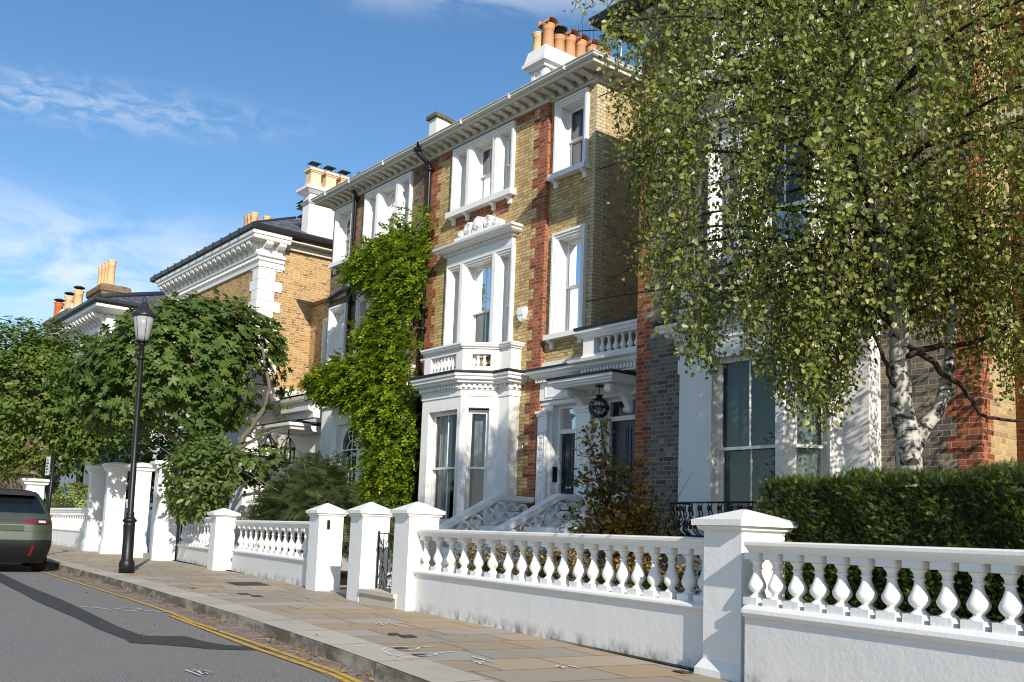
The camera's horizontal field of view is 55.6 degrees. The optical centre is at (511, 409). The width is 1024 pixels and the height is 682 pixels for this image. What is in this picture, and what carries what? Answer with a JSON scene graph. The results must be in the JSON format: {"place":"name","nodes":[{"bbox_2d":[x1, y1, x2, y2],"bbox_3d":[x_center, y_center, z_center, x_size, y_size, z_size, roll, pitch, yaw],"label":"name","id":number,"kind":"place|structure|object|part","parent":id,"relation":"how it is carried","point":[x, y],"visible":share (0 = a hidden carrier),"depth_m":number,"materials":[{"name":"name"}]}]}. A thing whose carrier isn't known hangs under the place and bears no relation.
{"place":"outdoors","nodes":[
{"label":"outdoors","id":0,"kind":"place"},
{"bbox_2d":[0,286,84,494],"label":"brick house","id":1,"kind":"structure","parent":0,"point":[71,301],"depth_m":61.21,"materials":[{"name":"brick"}]},
{"bbox_2d":[43,260,164,540],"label":"white house","id":2,"kind":"structure","parent":0,"point":[107,302],"depth_m":48.56,"materials":[{"name":"paint"}]},
{"bbox_2d":[78,461,84,504],"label":"window","id":3,"kind":"structure","parent":2,"relation":"in","point":[82,470],"depth_m":48.35,"materials":[{"name":"black glass"}]},
{"bbox_2d":[98,462,129,553],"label":"tall gate pier","id":4,"kind":"structure","parent":0,"point":[110,542],"depth_m":30.62,"materials":[{"name":"white paint"}]},
{"bbox_2d":[127,462,154,557],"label":"tall gate pier","id":5,"kind":"structure","parent":0,"point":[144,471],"depth_m":28.42,"materials":[{"name":"white paint"}]},
{"bbox_2d":[0,563,337,681],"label":"road","id":6,"kind":"structure","parent":0,"point":[40,642],"depth_m":9.02,"materials":[{"name":"grey asphalt"}]},
{"bbox_2d":[0,485,51,571],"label":"parked car","id":7,"kind":"object","parent":6,"relation":"on","point":[25,529],"visible":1,"depth_m":20.63,"materials":[{"name":"green metal"}]},
{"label":"rear window","id":8,"kind":"part","parent":7,"relation":"part of","materials":[{"name":"black glass"}]},
{"bbox_2d":[0,573,270,649],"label":"road repair strip","id":9,"kind":"object","parent":6,"relation":"on","point":[56,603],"visible":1,"depth_m":10.89,"materials":[{"name":"black asphalt"}]},
{"bbox_2d":[81,606,211,674],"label":"road spray markings","id":10,"kind":"object","parent":6,"relation":"on","point":[208,672],"visible":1,"depth_m":7.77,"materials":[{"name":"white paint"}]},
{"bbox_2d":[15,563,362,681],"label":"road line markings","id":11,"kind":"object","parent":6,"relation":"on","point":[301,663],"visible":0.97,"depth_m":9.55,"materials":[{"name":"yellow paint"}]},
{"bbox_2d":[44,566,382,681],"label":"gutter setts","id":12,"kind":"structure","parent":6,"relation":"on","point":[230,628],"depth_m":10.85,"materials":[{"name":"stone"}]},
{"bbox_2d":[28,569,387,681],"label":"leaf litter","id":13,"kind":"object","parent":12,"relation":"on","point":[316,654],"visible":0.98,"depth_m":10.12,"materials":[{"name":"brown plant"}]},
{"bbox_2d":[46,557,495,681],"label":"kerb","id":14,"kind":"structure","parent":6,"relation":"on","point":[374,660],"depth_m":9.80,"materials":[{"name":"stone"}]},
{"bbox_2d":[0,0,641,349],"label":"sky","id":15,"kind":"structure","parent":0,"point":[141,135],"materials":[{"name":"blue"}]},
{"bbox_2d":[330,586,390,594],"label":"garden path","id":16,"kind":"structure","parent":0,"point":[343,590],"depth_m":16.24,"materials":[{"name":"stone"}]},
{"bbox_2d":[387,526,557,587],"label":"entrance steps","id":17,"kind":"structure","parent":16,"relation":"on","point":[445,551],"depth_m":17.70,"materials":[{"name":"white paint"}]},
{"bbox_2d":[387,495,533,579],"bbox_3d":[-1.031,2.542,18.875,3.610,1.875,0.250,8,-9,-38],"label":"stair balustrade","id":18,"kind":"object","parent":17,"relation":"attached to","point":[470,513],"visible":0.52,"depth_m":19.29,"materials":[{"name":"white paint"}]},
{"bbox_2d":[441,494,581,566],"bbox_3d":[-0.113,2.509,17.788,3.700,2.080,0.250,8,-9,-38],"label":"stair balustrade","id":19,"kind":"object","parent":17,"relation":"attached to","point":[517,522],"visible":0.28,"depth_m":18.35,"materials":[{"name":"white paint"}]},
{"bbox_2d":[499,493,632,583],"bbox_3d":[0.695,2.476,16.769,3.700,2.275,0.250,8,-9,-38],"label":"stair balustrade","id":20,"kind":"object","parent":17,"relation":"attached to","point":[566,527],"visible":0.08,"depth_m":16.99,"materials":[{"name":"white paint"}]},
{"bbox_2d":[47,544,732,681],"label":"pavement","id":21,"kind":"structure","parent":0,"point":[515,657],"depth_m":10.27,"materials":[{"name":"stone"}]},
{"bbox_2d":[16,478,49,498],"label":"tall gate pier","id":22,"kind":"structure","parent":21,"relation":"on","point":[37,485],"depth_m":41.89,"materials":[{"name":"white paint"}]},
{"bbox_2d":[45,452,55,512],"bbox_3d":[-13.193,2.644,27.619,0.328,2.932,0.153,-2,-8,30],"label":"sign post","id":23,"kind":"object","parent":21,"relation":"on","point":[47,468],"visible":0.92,"depth_m":27.65,"materials":[{"name":"black metal"}]},
{"bbox_2d":[50,508,86,547],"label":"balustrade wall","id":24,"kind":"structure","parent":21,"relation":"on","point":[68,526],"depth_m":37.35,"materials":[{"name":"white paint"}]},
{"bbox_2d":[81,465,106,550],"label":"tall gate pier","id":25,"kind":"structure","parent":21,"relation":"on","point":[94,512],"depth_m":32.55,"materials":[{"name":"white paint"}]},
{"bbox_2d":[118,295,156,572],"bbox_3d":[-7.797,0.444,20.138,0.521,5.820,0.526,7,-11,-38],"label":"street lamp","id":26,"kind":"object","parent":21,"relation":"on","point":[144,315],"visible":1,"depth_m":20.09,"materials":[{"name":"black metal"}]},
{"bbox_2d":[142,553,148,558],"bbox_3d":[-10.136,4.179,27.677,0.500,0.160,1.400,6,-8,-30],"label":"gate step","id":27,"kind":"object","parent":21,"relation":"on","point":[145,555],"visible":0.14,"depth_m":27.76,"materials":[{"name":"stone"}]},
{"bbox_2d":[148,460,179,560],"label":"tall gate pier","id":28,"kind":"structure","parent":21,"relation":"on","point":[162,543],"depth_m":26.85,"materials":[{"name":"white paint"}]},
{"bbox_2d":[175,523,181,554],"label":"tall iron gate","id":29,"kind":"structure","parent":28,"relation":"attached to","point":[177,532],"depth_m":27.50,"materials":[{"name":"black metal"}]},
{"bbox_2d":[207,508,240,570],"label":"gate pillar","id":30,"kind":"structure","parent":21,"relation":"on","point":[222,536],"depth_m":22.33,"materials":[{"name":"white paint"}]},
{"bbox_2d":[227,582,267,584],"bbox_3d":[-4.743,3.120,17.454,0.591,0.009,0.967,6,-8,-28],"label":"inspection cover","id":31,"kind":"object","parent":21,"relation":"on","point":[246,583],"visible":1,"depth_m":17.41,"materials":[{"name":"metal"}]},
{"bbox_2d":[155,570,465,661],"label":"pavement leaf litter","id":32,"kind":"object","parent":21,"relation":"on","point":[259,585],"visible":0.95,"depth_m":14.74,"materials":[{"name":"brown plant"}]},
{"bbox_2d":[305,503,347,590],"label":"gate pillar","id":33,"kind":"structure","parent":21,"relation":"on","point":[323,570],"depth_m":16.45,"materials":[{"name":"white paint"}]},
{"bbox_2d":[155,573,579,667],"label":"pavement spray markings","id":34,"kind":"object","parent":21,"relation":"on","point":[424,646],"visible":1,"depth_m":8.43,"materials":[{"name":"white paint"}]},
{"bbox_2d":[346,502,392,601],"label":"gate pillar","id":35,"kind":"structure","parent":21,"relation":"on","point":[369,520],"depth_m":14.42,"materials":[{"name":"white paint"}]},
{"bbox_2d":[358,588,396,608],"bbox_3d":[-1.724,2.676,13.766,0.480,0.210,1.220,7,-9,-31],"label":"gate step","id":36,"kind":"object","parent":21,"relation":"on","point":[384,597],"visible":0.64,"depth_m":13.66,"materials":[{"name":"stone"}]},
{"bbox_2d":[395,647,407,649],"bbox_3d":[-0.995,2.134,8.697,0.110,0.009,0.138,6,-8,-29],"label":"inspection cover","id":37,"kind":"object","parent":21,"relation":"on","point":[400,648],"visible":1,"depth_m":8.65,"materials":[{"name":"metal"}]},
{"bbox_2d":[398,635,417,637],"bbox_3d":[-1.040,2.264,9.722,0.150,0.009,0.240,5,-8,-22],"label":"inspection cover","id":38,"kind":"object","parent":21,"relation":"on","point":[408,636],"visible":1,"depth_m":9.66,"materials":[{"name":"metal"}]},
{"bbox_2d":[390,502,444,610],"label":"gate pillar","id":39,"kind":"structure","parent":21,"relation":"on","point":[409,544],"depth_m":13.09,"materials":[{"name":"white paint"}]},
{"bbox_2d":[375,526,394,590],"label":"iron gate","id":40,"kind":"structure","parent":39,"relation":"attached to","point":[379,543],"depth_m":14.22,"materials":[{"name":"black metal"}]},
{"bbox_2d":[672,670,692,673],"bbox_3d":[1.374,2.107,7.816,0.094,0.009,0.154,6,-8,-26],"label":"inspection cover","id":41,"kind":"object","parent":21,"relation":"on","point":[682,671],"visible":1,"depth_m":7.80,"materials":[{"name":"metal"}]},
{"bbox_2d":[147,549,693,669],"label":"garden ground","id":42,"kind":"structure","parent":0,"point":[343,577],"depth_m":17.98,"materials":[{"name":"soil"}]},
{"bbox_2d":[0,473,60,497],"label":"golden hedge","id":43,"kind":"object","parent":42,"relation":"on","point":[57,483],"visible":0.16,"depth_m":46.07,"materials":[{"name":"green plant"}]},
{"bbox_2d":[43,497,74,515],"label":"yew hedge","id":44,"kind":"object","parent":42,"relation":"on","point":[60,502],"visible":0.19,"depth_m":40.61,"materials":[{"name":"green plant"}]},
{"bbox_2d":[51,482,88,507],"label":"golden mound shrub","id":45,"kind":"object","parent":42,"relation":"on","point":[83,491],"visible":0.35,"depth_m":41.55,"materials":[{"name":"green plant"}]},
{"bbox_2d":[0,313,155,504],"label":"magnolia tree","id":46,"kind":"object","parent":42,"relation":"on","point":[68,443],"visible":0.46,"depth_m":41.04,"materials":[{"name":"green plant"}]},
{"bbox_2d":[87,425,188,509],"bbox_3d":[-11.490,2.084,33.055,5.446,3.352,3.010,0,-8,19],"label":"dark laurel","id":47,"kind":"object","parent":42,"relation":"on","point":[147,456],"visible":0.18,"depth_m":32.89,"materials":[{"name":"green plant"}]},
{"bbox_2d":[44,286,294,508],"bbox_3d":[-9.970,0.327,28.550,7.591,8.054,4.853,3,-7,-7],"label":"fig tree","id":48,"kind":"object","parent":42,"relation":"on","point":[100,378],"visible":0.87,"depth_m":27.59,"materials":[{"name":"green plant"}]},
{"bbox_2d":[176,517,210,566],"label":"balustrade wall","id":49,"kind":"structure","parent":42,"relation":"on","point":[192,545],"depth_m":25.25,"materials":[{"name":"white paint"}]},
{"bbox_2d":[156,427,263,525],"bbox_3d":[-8.110,2.219,25.335,2.012,3.657,5.871,6,-8,-30],"label":"round leaved shrub","id":50,"kind":"object","parent":42,"relation":"on","point":[197,495],"visible":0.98,"depth_m":24.49,"materials":[{"name":"green plant"}]},
{"bbox_2d":[146,161,350,551],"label":"brick house","id":51,"kind":"structure","parent":42,"relation":"on","point":[278,269],"depth_m":32.54,"materials":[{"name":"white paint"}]},
{"bbox_2d":[321,318,327,364],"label":"window","id":52,"kind":"structure","parent":51,"relation":"in","point":[325,321],"depth_m":31.75,"materials":[{"name":"white paint"}]},
{"bbox_2d":[231,520,309,586],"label":"balustrade wall","id":53,"kind":"structure","parent":42,"relation":"on","point":[285,565],"depth_m":19.31,"materials":[{"name":"white paint"}]},
{"bbox_2d":[234,450,366,563],"bbox_3d":[-4.403,2.257,21.003,2.370,2.763,5.334,7,-9,-32],"label":"yew bush","id":54,"kind":"object","parent":42,"relation":"on","point":[299,492],"visible":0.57,"depth_m":19.94,"materials":[{"name":"green plant"}]},
{"bbox_2d":[256,111,455,571],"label":"brick house","id":55,"kind":"structure","parent":42,"relation":"on","point":[362,203],"depth_m":26.99,"materials":[{"name":"white paint"}]},
{"bbox_2d":[258,430,277,457],"bbox_3d":[-7.328,0.990,29.188,0.580,0.870,0.580,8,-9,-38],"label":"cage lantern","id":56,"kind":"object","parent":55,"relation":"attached to","point":[271,446],"visible":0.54,"depth_m":29.09,"materials":[{"name":"black metal"}]},
{"bbox_2d":[279,429,295,463],"bbox_3d":[-6.538,1.060,28.336,0.460,0.990,0.460,8,-9,-38],"label":"cage lantern","id":57,"kind":"object","parent":55,"relation":"hanging from","point":[291,447],"visible":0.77,"depth_m":28.27,"materials":[{"name":"black metal"}]},
{"bbox_2d":[325,303,347,364],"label":"window","id":58,"kind":"structure","parent":55,"relation":"in","point":[337,315],"depth_m":28.11,"materials":[{"name":"white paint"}]},
{"bbox_2d":[328,202,353,274],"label":"window","id":59,"kind":"structure","parent":55,"relation":"in","point":[343,227],"depth_m":28.45,"materials":[{"name":"white paint"}]},
{"bbox_2d":[350,428,356,469],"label":"window","id":60,"kind":"structure","parent":55,"relation":"in","point":[354,451],"depth_m":25.36,"materials":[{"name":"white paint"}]},
{"bbox_2d":[340,425,376,484],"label":"window","id":61,"kind":"structure","parent":55,"relation":"in","point":[346,438],"depth_m":25.18,"materials":[{"name":"glass"}]},
{"bbox_2d":[353,282,408,361],"bbox_3d":[-3.405,-2.014,25.779,0.355,2.400,2.560,8,-9,-38],"label":"window","id":62,"kind":"structure","parent":55,"relation":"in","point":[361,308],"depth_m":26.68,"materials":[{"name":"white paint"}]},
{"bbox_2d":[362,171,413,247],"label":"window","id":63,"kind":"structure","parent":55,"relation":"in","point":[379,203],"depth_m":26.39,"materials":[{"name":"white paint"}]},
{"bbox_2d":[294,202,436,539],"bbox_3d":[-3.959,-0.568,24.260,2.178,9.133,5.180,8,-9,-38],"label":"wisteria","id":64,"kind":"object","parent":42,"relation":"on","point":[333,380],"visible":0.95,"depth_m":23.40,"materials":[{"name":"green plant"}]},
{"bbox_2d":[361,488,401,579],"bbox_3d":[-2.297,2.317,17.644,0.906,1.841,1.091,8,-9,-38],"label":"yew sapling","id":65,"kind":"object","parent":42,"relation":"on","point":[386,498],"visible":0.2,"depth_m":17.69,"materials":[{"name":"green plant"}]},
{"bbox_2d":[409,17,641,586],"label":"brick house","id":66,"kind":"structure","parent":42,"relation":"on","point":[522,191],"depth_m":20.82,"materials":[{"name":"beige brick"}]},
{"bbox_2d":[430,411,474,523],"bbox_3d":[-1.293,1.293,21.495,0.780,2.489,1.110,8,-9,-38],"label":"window","id":67,"kind":"structure","parent":66,"relation":"in","point":[443,422],"depth_m":21.73,"materials":[{"name":"glass"}]},
{"bbox_2d":[449,415,456,518],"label":"window","id":68,"kind":"structure","parent":66,"relation":"in","point":[455,416],"depth_m":21.96,"materials":[{"name":"white paint"}]},
{"bbox_2d":[464,410,489,525],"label":"window","id":69,"kind":"structure","parent":66,"relation":"in","point":[480,459],"depth_m":21.06,"materials":[{"name":"glass"}]},
{"bbox_2d":[443,244,515,363],"bbox_3d":[-0.490,-2.323,22.542,0.855,2.400,2.560,8,-9,-38],"label":"window","id":70,"kind":"structure","parent":66,"relation":"in","point":[479,291],"depth_m":22.66,"materials":[{"name":"white paint"}]},
{"bbox_2d":[445,120,515,225],"bbox_3d":[-0.440,-5.461,22.957,0.940,1.910,2.540,8,-9,-38],"label":"window","id":71,"kind":"structure","parent":66,"relation":"in","point":[483,168],"depth_m":23.00,"materials":[{"name":"white paint"}]},
{"bbox_2d":[516,306,527,321],"bbox_3d":[0.212,-2.057,20.950,0.109,0.320,0.290,8,-9,-38],"label":"alarm box","id":72,"kind":"object","parent":66,"relation":"attached to","point":[521,312],"visible":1,"depth_m":20.89,"materials":[{"name":"white paint"}]},
{"bbox_2d":[520,443,525,452],"bbox_3d":[0.236,0.798,20.398,0.139,0.200,0.090,8,-9,-38],"label":"wall light","id":73,"kind":"object","parent":66,"relation":"attached to","point":[522,447],"visible":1,"depth_m":20.35,"materials":[{"name":"metal"}]},
{"bbox_2d":[552,467,557,481],"bbox_3d":[0.880,1.321,19.920,0.120,0.310,0.023,8,-9,-38],"label":"intercom","id":74,"kind":"object","parent":66,"relation":"attached to","point":[554,474],"visible":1,"depth_m":19.90,"materials":[{"name":"black metal"}]},
{"bbox_2d":[543,223,587,348],"bbox_3d":[1.216,-2.525,20.124,0.470,2.470,1.120,8,-9,-38],"label":"window","id":75,"kind":"structure","parent":66,"relation":"in","point":[569,246],"depth_m":20.32,"materials":[{"name":"white paint"}]},
{"bbox_2d":[547,87,589,188],"bbox_3d":[1.521,-5.679,20.694,0.970,1.930,1.140,8,-9,-38],"label":"window","id":76,"kind":"structure","parent":66,"relation":"in","point":[571,115],"depth_m":20.79,"materials":[{"name":"white paint"}]},
{"bbox_2d":[571,24,621,60],"bbox_3d":[2.213,-9.315,25.561,1.438,2.026,0.746,-2,-8,28],"label":"television aerial","id":77,"kind":"object","parent":66,"relation":"attached to","point":[589,30],"visible":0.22,"depth_m":25.54,"materials":[{"name":"metal"}]},
{"bbox_2d":[588,385,609,417],"bbox_3d":[1.637,-0.159,18.260,0.406,0.634,0.406,8,-9,-38],"label":"porch lantern","id":78,"kind":"object","parent":66,"relation":"hanging from","point":[605,407],"visible":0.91,"depth_m":18.24,"materials":[{"name":"black metal"}]},
{"bbox_2d":[413,529,703,668],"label":"balustrade wall","id":79,"kind":"structure","parent":42,"relation":"on","point":[654,621],"depth_m":9.66,"materials":[{"name":"white paint"}]},
{"bbox_2d":[445,542,701,593],"bbox_3d":[0.518,1.909,10.899,0.506,1.068,5.178,6,-8,-29],"label":"copper hedge","id":80,"kind":"object","parent":42,"relation":"on","point":[572,565],"visible":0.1,"depth_m":10.65,"materials":[{"name":"orange plant"}]},
{"bbox_2d":[481,560,501,573],"bbox_3d":[-0.293,2.028,11.922,0.375,0.376,0.375,8,-9,-38],"label":"box ball","id":81,"kind":"object","parent":80,"relation":"in","point":[486,568],"visible":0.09,"depth_m":11.83,"materials":[{"name":"green plant"}]},
{"bbox_2d":[527,566,554,577],"bbox_3d":[0.304,1.925,10.895,0.379,0.383,0.391,8,-9,-38],"label":"box ball","id":82,"kind":"object","parent":80,"relation":"in","point":[541,573],"visible":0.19,"depth_m":10.79,"materials":[{"name":"green plant"}]},
{"bbox_2d":[583,572,604,583],"bbox_3d":[0.848,1.819,9.937,0.363,0.382,0.384,2,-7,4],"label":"box ball","id":83,"kind":"object","parent":80,"relation":"in","point":[587,579],"visible":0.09,"depth_m":9.85,"materials":[{"name":"green plant"}]},
{"bbox_2d":[634,577,666,590],"bbox_3d":[1.296,1.734,9.161,0.369,0.369,0.362,5,-8,-19],"label":"box ball","id":84,"kind":"object","parent":80,"relation":"in","point":[645,583],"visible":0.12,"depth_m":9.07,"materials":[{"name":"green plant"}]},
{"bbox_2d":[559,399,677,586],"bbox_3d":[1.476,1.274,13.071,1.690,2.853,0.838,0,-8,18],"label":"copper shrub","id":85,"kind":"object","parent":42,"relation":"on","point":[632,524],"visible":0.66,"depth_m":13.07,"materials":[{"name":"brown plant"}]},
{"bbox_2d":[557,458,693,585],"bbox_3d":[1.522,1.746,13.084,1.826,2.183,0.467,0,-8,15],"label":"bare twig shrub","id":86,"kind":"object","parent":42,"relation":"on","point":[659,510],"visible":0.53,"depth_m":12.98,"materials":[{"name":"orange plant"}]},
{"bbox_2d":[691,509,798,681],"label":"gate pillar","id":87,"kind":"structure","parent":42,"relation":"on","point":[728,570],"depth_m":7.67,"materials":[{"name":"white paint"}]},
{"bbox_2d":[562,0,1023,486],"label":"birch tree","id":88,"kind":"object","parent":42,"relation":"on","point":[857,81],"visible":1,"depth_m":8.64,"materials":[{"name":"green plant"}]},
{"bbox_2d":[588,0,1023,593],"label":"brick house","id":89,"kind":"structure","parent":42,"relation":"on","point":[740,436],"depth_m":13.84,"materials":[{"name":"brown brick"}]},
{"bbox_2d":[678,360,679,374],"bbox_3d":[2.765,-0.682,15.649,0.155,0.230,0.110,8,-9,-38],"label":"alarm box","id":90,"kind":"object","parent":89,"relation":"attached to","point":[678,367],"visible":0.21,"depth_m":15.62,"materials":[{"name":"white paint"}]},
{"bbox_2d":[664,501,774,536],"bbox_3d":[2.910,1.498,13.219,0.634,0.486,1.991,8,-9,-38],"label":"window guard","id":91,"kind":"object","parent":89,"relation":"attached to","point":[677,525],"visible":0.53,"depth_m":13.40,"materials":[{"name":"black metal"}]},
{"bbox_2d":[717,353,774,514],"bbox_3d":[3.563,0.450,13.837,0.606,2.415,1.110,8,-9,-38],"label":"window","id":92,"kind":"structure","parent":89,"relation":"in","point":[746,417],"depth_m":13.88,"materials":[{"name":"glass"}]},
{"bbox_2d":[705,0,849,79],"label":"window","id":93,"kind":"structure","parent":89,"relation":"in","point":[713,36],"depth_m":15.80,"materials":[{"name":"white paint"}]},
{"bbox_2d":[707,106,853,282],"bbox_3d":[4.271,-3.135,14.857,0.855,2.400,2.560,8,-9,-38],"label":"window","id":94,"kind":"structure","parent":89,"relation":"in","point":[712,221],"depth_m":15.45,"materials":[{"name":"white paint"}]},
{"bbox_2d":[795,357,826,488],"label":"window","id":95,"kind":"structure","parent":89,"relation":"in","point":[812,460],"depth_m":13.27,"materials":[{"name":"glass"}]},
{"bbox_2d":[741,541,1023,681],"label":"balustrade wall","id":96,"kind":"structure","parent":42,"relation":"on","point":[797,637],"depth_m":6.24,"materials":[{"name":"white paint"}]},
{"bbox_2d":[753,456,1023,623],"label":"yew hedge","id":97,"kind":"object","parent":42,"relation":"on","point":[951,508],"visible":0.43,"depth_m":6.85,"materials":[{"name":"plant"}]}
]}

